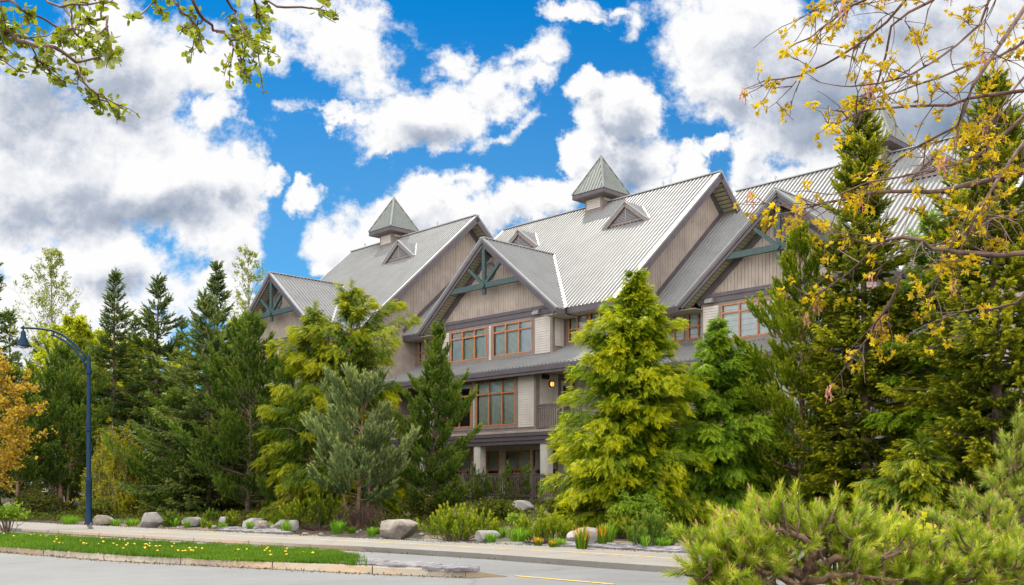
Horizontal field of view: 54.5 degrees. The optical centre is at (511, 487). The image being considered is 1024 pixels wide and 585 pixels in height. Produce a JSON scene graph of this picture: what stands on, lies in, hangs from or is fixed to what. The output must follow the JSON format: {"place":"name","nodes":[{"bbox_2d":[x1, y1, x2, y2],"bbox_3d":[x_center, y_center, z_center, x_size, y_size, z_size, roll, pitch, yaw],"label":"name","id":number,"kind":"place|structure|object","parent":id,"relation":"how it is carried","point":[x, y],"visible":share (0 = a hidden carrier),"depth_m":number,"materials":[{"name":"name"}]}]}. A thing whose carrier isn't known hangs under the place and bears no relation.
{"place":"outdoors","nodes":[
{"label":"outdoors","id":0,"kind":"place"},
{"bbox_2d":[0,531,829,584],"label":"road","id":1,"kind":"structure","parent":0,"point":[19,569],"depth_m":18.21,"materials":[{"name":"asphalt"}]},
{"bbox_2d":[0,547,507,577],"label":"median kerb","id":2,"kind":"structure","parent":1,"relation":"on","point":[363,569],"depth_m":19.39,"materials":[{"name":"concrete"}]},
{"bbox_2d":[0,520,679,578],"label":"leaf litter","id":3,"kind":"object","parent":1,"relation":"on","point":[144,562],"visible":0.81,"depth_m":24.28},
{"bbox_2d":[1,483,956,551],"bbox_3d":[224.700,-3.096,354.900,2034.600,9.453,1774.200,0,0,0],"label":"ground","id":4,"kind":"structure","parent":0,"point":[363,533],"depth_m":35.19,"materials":[{"name":"soil"}]},
{"bbox_2d":[0,262,21,510],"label":"spruce tree","id":5,"kind":"object","parent":4,"relation":"on","point":[5,315],"visible":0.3,"depth_m":50.00,"materials":[{"name":"green plant"}]},
{"bbox_2d":[0,498,30,532],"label":"leafy shrub","id":6,"kind":"object","parent":4,"relation":"on","point":[10,512],"visible":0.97,"depth_m":30.68,"materials":[{"name":"green plant"}]},
{"bbox_2d":[0,306,47,495],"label":"spruce tree","id":7,"kind":"object","parent":4,"relation":"on","point":[10,320],"visible":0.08,"depth_m":69.92,"materials":[{"name":"green plant"}]},
{"bbox_2d":[0,349,57,492],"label":"maple tree","id":8,"kind":"object","parent":4,"relation":"on","point":[5,427],"visible":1,"depth_m":34.01,"materials":[{"name":"orange plant"}]},
{"bbox_2d":[0,363,69,508],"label":"maple tree","id":9,"kind":"object","parent":4,"relation":"on","point":[30,472],"visible":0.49,"depth_m":47.42,"materials":[{"name":"orange plant"}]},
{"bbox_2d":[6,485,72,515],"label":"leafy shrub","id":10,"kind":"object","parent":4,"relation":"on","point":[40,501],"visible":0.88,"depth_m":47.84,"materials":[{"name":"green plant"}]},
{"bbox_2d":[1,445,78,507],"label":"leafy shrub","id":11,"kind":"object","parent":4,"relation":"on","point":[29,483],"visible":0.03,"depth_m":54.20,"materials":[{"name":"green plant"}]},
{"bbox_2d":[24,334,63,494],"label":"spruce tree","id":12,"kind":"object","parent":4,"relation":"on","point":[34,350],"visible":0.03,"depth_m":75.94,"materials":[{"name":"green plant"}]},
{"bbox_2d":[0,245,92,494],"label":"poplar tree","id":13,"kind":"object","parent":4,"relation":"on","point":[52,267],"visible":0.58,"depth_m":65.57,"materials":[{"name":"green plant"}]},
{"bbox_2d":[15,326,92,524],"bbox_3d":[-18.227,-2.427,39.661,3.137,8.014,0.559,0,0,0],"label":"street lamp","id":14,"kind":"object","parent":4,"relation":"on","point":[23,342],"visible":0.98,"depth_m":39.59,"materials":[{"name":"metal"}]},
{"bbox_2d":[26,452,101,507],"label":"leafy shrub","id":15,"kind":"object","parent":4,"relation":"on","point":[45,484],"visible":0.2,"depth_m":52.02,"materials":[{"name":"green plant"}]},
{"bbox_2d":[16,339,113,514],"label":"pine tree","id":16,"kind":"object","parent":4,"relation":"on","point":[68,380],"visible":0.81,"depth_m":48.51,"materials":[{"name":"green plant"}]},
{"bbox_2d":[12,312,122,503],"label":"birch tree","id":17,"kind":"object","parent":4,"relation":"on","point":[73,329],"visible":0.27,"depth_m":56.65,"materials":[{"name":"green plant"}]},
{"bbox_2d":[61,514,80,523],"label":"grass clump","id":18,"kind":"object","parent":4,"relation":"on","point":[69,520],"visible":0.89,"depth_m":39.62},
{"bbox_2d":[73,496,116,517],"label":"leafy shrub","id":19,"kind":"object","parent":4,"relation":"on","point":[102,506],"visible":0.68,"depth_m":44.41,"materials":[{"name":"green plant"}]},
{"bbox_2d":[67,327,134,450],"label":"birch tree","id":20,"kind":"object","parent":4,"relation":"on","point":[102,345],"visible":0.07,"depth_m":59.61,"materials":[{"name":"green plant"}]},
{"bbox_2d":[92,515,112,525],"bbox_3d":[-15.928,1.333,38.860,0.847,0.505,0.617,0,0,8],"label":"boulder","id":21,"kind":"object","parent":4,"relation":"on","point":[102,520],"visible":0.78,"depth_m":38.63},
{"bbox_2d":[48,267,166,502],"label":"spruce tree","id":22,"kind":"object","parent":4,"relation":"on","point":[118,349],"visible":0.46,"depth_m":51.64,"materials":[{"name":"green plant"}]},
{"bbox_2d":[68,416,153,513],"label":"leafy shrub","id":23,"kind":"object","parent":4,"relation":"on","point":[112,467],"visible":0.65,"depth_m":47.06,"materials":[{"name":"green plant"}]},
{"bbox_2d":[127,314,146,450],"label":"spruce tree","id":24,"kind":"object","parent":4,"relation":"on","point":[135,328],"visible":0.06,"depth_m":73.83,"materials":[{"name":"green plant"}]},
{"bbox_2d":[73,272,202,508],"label":"spruce tree","id":25,"kind":"object","parent":4,"relation":"on","point":[158,290],"visible":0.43,"depth_m":50.94,"materials":[{"name":"green plant"}]},
{"bbox_2d":[101,335,177,457],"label":"birch tree","id":26,"kind":"object","parent":4,"relation":"on","point":[142,351],"visible":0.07,"depth_m":60.49,"materials":[{"name":"green plant"}]},
{"bbox_2d":[140,512,164,527],"bbox_3d":[-13.869,1.283,38.389,0.898,0.641,0.808,0,0,-13],"label":"boulder","id":27,"kind":"object","parent":4,"relation":"on","point":[152,519],"visible":0.98,"depth_m":38.08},
{"bbox_2d":[0,0,338,124],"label":"aspen tree","id":28,"kind":"object","parent":4,"relation":"on","point":[60,35],"visible":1,"depth_m":4.87,"materials":[{"name":"green plant"}]},
{"bbox_2d":[102,386,239,510],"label":"pine tree","id":29,"kind":"object","parent":4,"relation":"on","point":[173,400],"visible":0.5,"depth_m":45.53,"materials":[{"name":"green plant"}]},
{"bbox_2d":[142,347,202,417],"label":"birch tree","id":30,"kind":"object","parent":4,"relation":"on","point":[174,363],"visible":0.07,"depth_m":59.24,"materials":[{"name":"green plant"}]},
{"bbox_2d":[160,509,185,525],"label":"mugo pine","id":31,"kind":"object","parent":4,"relation":"on","point":[171,515],"visible":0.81,"depth_m":39.34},
{"bbox_2d":[173,317,191,385],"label":"spruce tree","id":32,"kind":"object","parent":4,"relation":"on","point":[184,326],"visible":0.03,"depth_m":71.90,"materials":[{"name":"green plant"}]},
{"bbox_2d":[114,286,266,515],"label":"spruce tree","id":33,"kind":"object","parent":4,"relation":"on","point":[205,302],"visible":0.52,"depth_m":45.24,"materials":[{"name":"green plant"}]},
{"bbox_2d":[181,517,200,526],"bbox_3d":[-12.481,1.377,38.742,0.783,0.432,0.575,0,0,-13],"label":"boulder","id":34,"kind":"object","parent":4,"relation":"on","point":[195,521],"visible":0.73,"depth_m":38.52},
{"bbox_2d":[197,507,221,524],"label":"mugo pine","id":35,"kind":"object","parent":4,"relation":"on","point":[213,516],"visible":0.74,"depth_m":39.41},
{"bbox_2d":[163,260,263,500],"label":"spruce tree","id":36,"kind":"object","parent":4,"relation":"on","point":[216,286],"visible":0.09,"depth_m":50.72,"materials":[{"name":"green plant"}]},
{"bbox_2d":[197,492,233,509],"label":"leafy shrub","id":37,"kind":"object","parent":4,"relation":"on","point":[221,506],"visible":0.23,"depth_m":46.78,"materials":[{"name":"green plant"}]},
{"bbox_2d":[225,509,239,526],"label":"mugo pine","id":38,"kind":"object","parent":4,"relation":"on","point":[231,518],"visible":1,"depth_m":37.51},
{"bbox_2d":[165,307,305,514],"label":"pine tree","id":39,"kind":"object","parent":4,"relation":"on","point":[237,369],"visible":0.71,"depth_m":42.83,"materials":[{"name":"green plant"}]},
{"bbox_2d":[21,528,466,552],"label":"path kerb","id":40,"kind":"structure","parent":4,"relation":"on","point":[256,543],"depth_m":28.86,"materials":[{"name":"concrete"}]},
{"bbox_2d":[224,242,265,319],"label":"poplar tree","id":41,"kind":"object","parent":4,"relation":"on","point":[250,278],"visible":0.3,"depth_m":65.71,"materials":[{"name":"green plant"}]},
{"bbox_2d":[217,526,292,534],"bbox_3d":[-8.928,1.495,33.946,1.904,0.150,5.088,0,0,-32],"label":"slate edging","id":42,"kind":"object","parent":4,"relation":"on","point":[255,530],"visible":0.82,"depth_m":33.51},
{"bbox_2d":[254,520,269,527],"bbox_3d":[-8.934,1.437,35.480,0.631,0.495,0.574,0,0,15],"label":"boulder","id":43,"kind":"object","parent":4,"relation":"on","point":[261,524],"visible":0.48,"depth_m":35.27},
{"bbox_2d":[254,353,310,506],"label":"pine tree","id":44,"kind":"object","parent":4,"relation":"on","point":[269,493],"visible":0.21,"depth_m":42.03,"materials":[{"name":"green plant"}]},
{"bbox_2d":[246,299,365,522],"bbox_3d":[-8.018,-2.878,39.236,4.888,9.289,4.748,0,0,0],"label":"cedar tree","id":45,"kind":"object","parent":4,"relation":"on","point":[299,444],"visible":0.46,"depth_m":38.83,"materials":[{"name":"green plant"}]},
{"bbox_2d":[279,485,349,530],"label":"mugo pine","id":46,"kind":"object","parent":4,"relation":"on","point":[323,511],"visible":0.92,"depth_m":35.10,"materials":[{"name":"plant"}]},
{"bbox_2d":[327,519,350,533],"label":"grass clump","id":47,"kind":"object","parent":4,"relation":"on","point":[336,528],"visible":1,"depth_m":31.71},
{"bbox_2d":[264,278,424,520],"bbox_3d":[-6.701,-3.174,39.949,6.563,10.631,7.239,0,0,0],"label":"cedar tree","id":48,"kind":"object","parent":4,"relation":"on","point":[362,357],"visible":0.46,"depth_m":39.12,"materials":[{"name":"plant"}]},
{"bbox_2d":[326,497,390,530],"bbox_3d":[-5.478,1.054,35.441,2.578,1.607,2.411,0,0,0],"label":"leafy shrub","id":49,"kind":"object","parent":4,"relation":"on","point":[363,516],"visible":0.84,"depth_m":35.08,"materials":[{"name":"green plant"}]},
{"bbox_2d":[299,362,421,529],"bbox_3d":[-5.750,-1.392,35.156,4.014,6.036,4.132,0,0,-38],"label":"pine tree","id":50,"kind":"object","parent":4,"relation":"on","point":[360,463],"visible":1,"depth_m":34.60,"materials":[{"name":"green plant"}]},
{"bbox_2d":[379,519,419,539],"bbox_3d":[-3.348,1.282,30.040,1.191,0.643,1.139,0,0,12],"label":"boulder","id":51,"kind":"object","parent":4,"relation":"on","point":[401,529],"visible":0.94,"depth_m":29.64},
{"bbox_2d":[397,489,452,519],"bbox_3d":[-3.312,0.814,38.276,2.166,1.475,1.871,0,0,0],"label":"leafy shrub","id":52,"kind":"object","parent":4,"relation":"on","point":[414,506],"visible":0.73,"depth_m":37.96,"materials":[{"name":"green plant"}]},
{"bbox_2d":[15,494,849,541],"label":"ground cover","id":53,"kind":"object","parent":4,"relation":"on","point":[187,512],"visible":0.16,"depth_m":41.87,"materials":[{"name":"green plant"}]},
{"bbox_2d":[392,320,484,516],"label":"pine tree","id":54,"kind":"object","parent":4,"relation":"on","point":[435,372],"visible":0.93,"depth_m":38.18,"materials":[{"name":"green plant"}]},
{"bbox_2d":[416,501,499,541],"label":"mugo pine","id":55,"kind":"object","parent":4,"relation":"on","point":[447,523],"visible":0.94,"depth_m":29.47,"materials":[{"name":"plant"}]},
{"bbox_2d":[460,461,491,502],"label":"mugo pine","id":56,"kind":"object","parent":4,"relation":"on","point":[479,489],"visible":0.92,"depth_m":45.48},
{"bbox_2d":[475,530,500,542],"bbox_3d":[-0.690,1.387,27.746,0.619,0.361,0.578,0,0,-23],"label":"boulder","id":57,"kind":"object","parent":4,"relation":"on","point":[479,537],"visible":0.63,"depth_m":27.59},
{"bbox_2d":[483,532,498,542],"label":"grass clump","id":58,"kind":"object","parent":4,"relation":"on","point":[490,538],"visible":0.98,"depth_m":26.82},
{"bbox_2d":[472,498,525,521],"bbox_3d":[-0.511,1.014,36.316,1.839,1.338,1.754,0,0,-30],"label":"leafy shrub","id":59,"kind":"object","parent":4,"relation":"on","point":[499,508],"visible":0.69,"depth_m":35.90,"materials":[{"name":"green plant"}]},
{"bbox_2d":[505,506,526,530],"bbox_3d":[0.132,1.056,31.427,0.640,0.910,0.630,0,0,10],"label":"leafy shrub","id":60,"kind":"object","parent":4,"relation":"on","point":[514,517],"visible":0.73,"depth_m":31.34,"materials":[{"name":"green plant"}]},
{"bbox_2d":[506,525,531,541],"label":"grass clump","id":61,"kind":"object","parent":4,"relation":"on","point":[516,535],"visible":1,"depth_m":27.36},
{"bbox_2d":[490,460,551,500],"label":"mugo pine","id":62,"kind":"object","parent":4,"relation":"on","point":[527,480],"visible":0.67,"depth_m":44.80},
{"bbox_2d":[513,500,533,512],"bbox_3d":[0.414,0.847,38.609,0.937,0.682,0.691,0,0,-15],"label":"boulder","id":63,"kind":"object","parent":4,"relation":"on","point":[523,505],"visible":0.52,"depth_m":38.40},
{"bbox_2d":[513,505,574,543],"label":"mugo pine","id":64,"kind":"object","parent":4,"relation":"on","point":[550,526],"visible":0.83,"depth_m":28.09,"materials":[{"name":"plant"}]},
{"bbox_2d":[543,487,592,519],"bbox_3d":[1.989,0.722,34.056,1.887,1.582,1.830,0,0,0],"label":"leafy shrub","id":65,"kind":"object","parent":4,"relation":"on","point":[549,508],"visible":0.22,"depth_m":33.74,"materials":[{"name":"green plant"}]},
{"bbox_2d":[567,527,597,542],"bbox_3d":[1.930,1.329,26.553,0.965,0.518,0.622,0,0,-4],"label":"boulder","id":66,"kind":"object","parent":4,"relation":"on","point":[593,538],"visible":0.44,"depth_m":26.34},
{"bbox_2d":[598,523,617,542],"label":"grass clump","id":67,"kind":"object","parent":4,"relation":"on","point":[611,535],"visible":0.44,"depth_m":26.21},
{"bbox_2d":[211,100,1023,503],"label":"lodge building","id":68,"kind":"structure","parent":4,"relation":"on","point":[513,306],"depth_m":47.86,"materials":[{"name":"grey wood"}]},
{"bbox_2d":[418,340,431,363],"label":"window","id":69,"kind":"structure","parent":68,"relation":"in","point":[421,345],"depth_m":53.93,"materials":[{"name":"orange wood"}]},
{"bbox_2d":[436,381,470,427],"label":"window","id":70,"kind":"structure","parent":68,"relation":"in","point":[466,422],"depth_m":49.69,"materials":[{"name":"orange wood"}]},
{"bbox_2d":[449,452,469,493],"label":"window","id":71,"kind":"structure","parent":68,"relation":"in","point":[466,466],"depth_m":51.63,"materials":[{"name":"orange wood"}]},
{"bbox_2d":[450,327,486,362],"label":"window","id":72,"kind":"structure","parent":68,"relation":"in","point":[471,344],"depth_m":50.05,"materials":[{"name":"orange wood"}]},
{"bbox_2d":[486,451,498,493],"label":"window","id":73,"kind":"structure","parent":68,"relation":"in","point":[492,457],"depth_m":50.19,"materials":[{"name":"orange wood"}]},
{"bbox_2d":[476,376,514,425],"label":"window","id":74,"kind":"structure","parent":68,"relation":"in","point":[495,398],"depth_m":47.19,"materials":[{"name":"orange wood"}]},
{"bbox_2d":[493,319,531,356],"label":"window","id":75,"kind":"structure","parent":68,"relation":"in","point":[511,338],"depth_m":47.72,"materials":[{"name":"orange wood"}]},
{"bbox_2d":[505,450,529,493],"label":"window","id":76,"kind":"structure","parent":68,"relation":"in","point":[523,456],"depth_m":48.89,"materials":[{"name":"orange wood"}]},
{"bbox_2d":[532,449,557,493],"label":"window","id":77,"kind":"structure","parent":68,"relation":"in","point":[535,453],"depth_m":47.86,"materials":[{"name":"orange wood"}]},
{"bbox_2d":[558,378,574,427],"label":"balcony door","id":78,"kind":"structure","parent":68,"relation":"in","point":[562,386],"depth_m":46.27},
{"bbox_2d":[568,314,586,341],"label":"window","id":79,"kind":"structure","parent":68,"relation":"in","point":[574,324],"depth_m":45.93,"materials":[{"name":"orange wood"}]},
{"bbox_2d":[589,312,608,334],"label":"window","id":80,"kind":"structure","parent":68,"relation":"in","point":[592,316],"depth_m":45.07,"materials":[{"name":"orange wood"}]},
{"bbox_2d":[664,315,684,341],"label":"window","id":81,"kind":"structure","parent":68,"relation":"in","point":[680,337],"depth_m":45.81,"materials":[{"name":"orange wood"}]},
{"bbox_2d":[688,314,700,339],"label":"window","id":82,"kind":"structure","parent":68,"relation":"in","point":[694,330],"depth_m":45.15,"materials":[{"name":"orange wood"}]},
{"bbox_2d":[721,297,776,339],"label":"window","id":83,"kind":"structure","parent":68,"relation":"in","point":[743,323],"depth_m":42.30,"materials":[{"name":"orange wood"}]},
{"bbox_2d":[608,508,641,537],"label":"mugo pine","id":84,"kind":"object","parent":4,"relation":"on","point":[619,523],"visible":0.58,"depth_m":29.20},
{"bbox_2d":[537,267,738,529],"bbox_3d":[4.228,-2.715,33.034,6.863,9.565,6.074,0,0,0],"label":"cedar tree","id":85,"kind":"object","parent":4,"relation":"on","point":[630,420],"visible":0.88,"depth_m":32.22,"materials":[{"name":"plant"}]},
{"bbox_2d":[607,487,678,532],"bbox_3d":[3.791,0.721,29.826,1.891,1.459,1.942,0,0,38],"label":"leafy shrub","id":86,"kind":"object","parent":4,"relation":"on","point":[636,507],"visible":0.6,"depth_m":29.55,"materials":[{"name":"green plant"}]},
{"bbox_2d":[620,508,685,545],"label":"mugo pine","id":87,"kind":"object","parent":4,"relation":"on","point":[647,523],"visible":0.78,"depth_m":24.96,"materials":[{"name":"plant"}]},
{"bbox_2d":[641,313,790,523],"bbox_3d":[7.049,-2.076,33.970,5.295,7.759,5.211,0,0,40],"label":"cedar tree","id":88,"kind":"object","parent":4,"relation":"on","point":[724,375],"visible":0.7,"depth_m":33.05,"materials":[{"name":"plant"}]},
{"bbox_2d":[700,373,807,507],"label":"cedar tree","id":89,"kind":"object","parent":4,"relation":"on","point":[752,408],"visible":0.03,"depth_m":35.05,"materials":[{"name":"green plant"}]},
{"bbox_2d":[658,479,932,584],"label":"mugo pine","id":90,"kind":"object","parent":4,"relation":"on","point":[746,549],"visible":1,"depth_m":5.82,"materials":[{"name":"green plant"}]},
{"bbox_2d":[732,220,860,512],"bbox_3d":[9.595,-3.902,33.215,4.318,10.061,4.424,0,0,25],"label":"pine tree","id":91,"kind":"object","parent":4,"relation":"on","point":[790,372],"visible":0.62,"depth_m":32.51,"materials":[{"name":"green plant"}]},
{"bbox_2d":[770,394,877,516],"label":"spruce tree","id":92,"kind":"object","parent":4,"relation":"on","point":[834,438],"visible":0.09,"depth_m":33.14,"materials":[{"name":"green plant"}]},
{"bbox_2d":[780,93,946,517],"bbox_3d":[11.308,-5.591,31.469,5.272,13.752,5.444,0,0,0],"label":"spruce tree","id":93,"kind":"object","parent":4,"relation":"on","point":[845,335],"visible":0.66,"depth_m":30.79,"materials":[{"name":"green plant"}]},
{"bbox_2d":[733,0,1023,401],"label":"maple tree","id":94,"kind":"object","parent":4,"relation":"on","point":[992,180],"visible":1,"depth_m":6.03,"materials":[{"name":"yellow plant"}]},
{"bbox_2d":[854,499,957,556],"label":"mugo pine","id":95,"kind":"object","parent":4,"relation":"on","point":[939,515],"visible":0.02,"depth_m":8.59,"materials":[{"name":"green plant"}]},
{"bbox_2d":[871,511,944,582],"bbox_3d":[2.806,0.736,7.068,0.543,1.132,0.898,0,0,19],"label":"leafy shrub","id":96,"kind":"object","parent":4,"relation":"on","point":[924,515],"visible":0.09,"depth_m":6.97,"materials":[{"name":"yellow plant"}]},
{"bbox_2d":[847,427,982,526],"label":"cedar tree","id":97,"kind":"object","parent":4,"relation":"on","point":[931,495],"visible":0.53,"depth_m":26.71,"materials":[{"name":"green plant"}]},
{"bbox_2d":[849,207,988,513],"bbox_3d":[12.999,-3.827,30.806,5.304,10.012,5.342,0,0,0],"label":"cedar tree","id":98,"kind":"object","parent":4,"relation":"on","point":[907,428],"visible":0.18,"depth_m":30.36,"materials":[{"name":"green plant"}]},
{"bbox_2d":[875,67,1023,524],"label":"spruce tree","id":99,"kind":"object","parent":4,"relation":"on","point":[964,436],"visible":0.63,"depth_m":26.85,"materials":[{"name":"green plant"}]},
{"bbox_2d":[886,501,1023,584],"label":"mugo pine","id":100,"kind":"object","parent":4,"relation":"on","point":[987,557],"visible":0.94,"depth_m":5.98,"materials":[{"name":"green plant"}]},
{"bbox_2d":[913,399,1023,551],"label":"pine tree","id":101,"kind":"object","parent":4,"relation":"on","point":[986,508],"visible":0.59,"depth_m":7.86,"materials":[{"name":"green plant"}]},
{"bbox_2d":[938,369,1021,516],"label":"cedar tree","id":102,"kind":"object","parent":4,"relation":"on","point":[959,476],"visible":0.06,"depth_m":28.91,"materials":[{"name":"green plant"}]},
{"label":"median","id":103,"kind":"structure","parent":4,"relation":"on","visible":0},
{"bbox_2d":[0,531,367,565],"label":"lawn grass","id":104,"kind":"structure","parent":103,"relation":"on","point":[208,551],"depth_m":22.41,"materials":[{"name":"plant"}]},
{"bbox_2d":[342,557,479,570],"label":"slate paving","id":105,"kind":"structure","parent":103,"relation":"on","point":[416,564],"depth_m":18.38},
{"bbox_2d":[0,521,978,584],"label":"path","id":106,"kind":"structure","parent":0,"point":[622,560],"depth_m":23.98,"materials":[{"name":"concrete"}]},
{"bbox_2d":[138,531,675,558],"bbox_3d":[-3.717,1.476,26.373,24.143,0.001,0.793,0,0,39],"label":"path marking","id":107,"kind":"object","parent":106,"relation":"on","point":[427,544],"visible":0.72,"depth_m":25.15,"materials":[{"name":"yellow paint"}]},
{"bbox_2d":[559,541,689,552],"bbox_3d":[2.659,1.495,24.738,4.816,0.150,2.068,0,0,42],"label":"slate edging","id":108,"kind":"object","parent":106,"relation":"on","point":[653,548],"visible":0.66,"depth_m":23.94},
{"bbox_2d":[596,523,608,543],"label":"perennial","id":109,"kind":"object","parent":108,"relation":"on","point":[602,536],"visible":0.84,"depth_m":25.53,"materials":[{"name":"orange plant"}]},
{"bbox_2d":[652,537,673,545],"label":"grass clump","id":110,"kind":"object","parent":108,"relation":"on","point":[662,542],"visible":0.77,"depth_m":24.44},
{"bbox_2d":[0,0,1023,482],"label":"sky","id":111,"kind":"structure","parent":0,"point":[497,111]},
{"bbox_2d":[572,526,591,548],"bbox_3d":[1.688,1.192,23.917,0.540,0.616,0.525,0,0,0],"label":"perennial","id":112,"kind":"object","parent":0,"point":[581,539],"visible":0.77,"depth_m":23.84,"materials":[{"name":"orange plant"}]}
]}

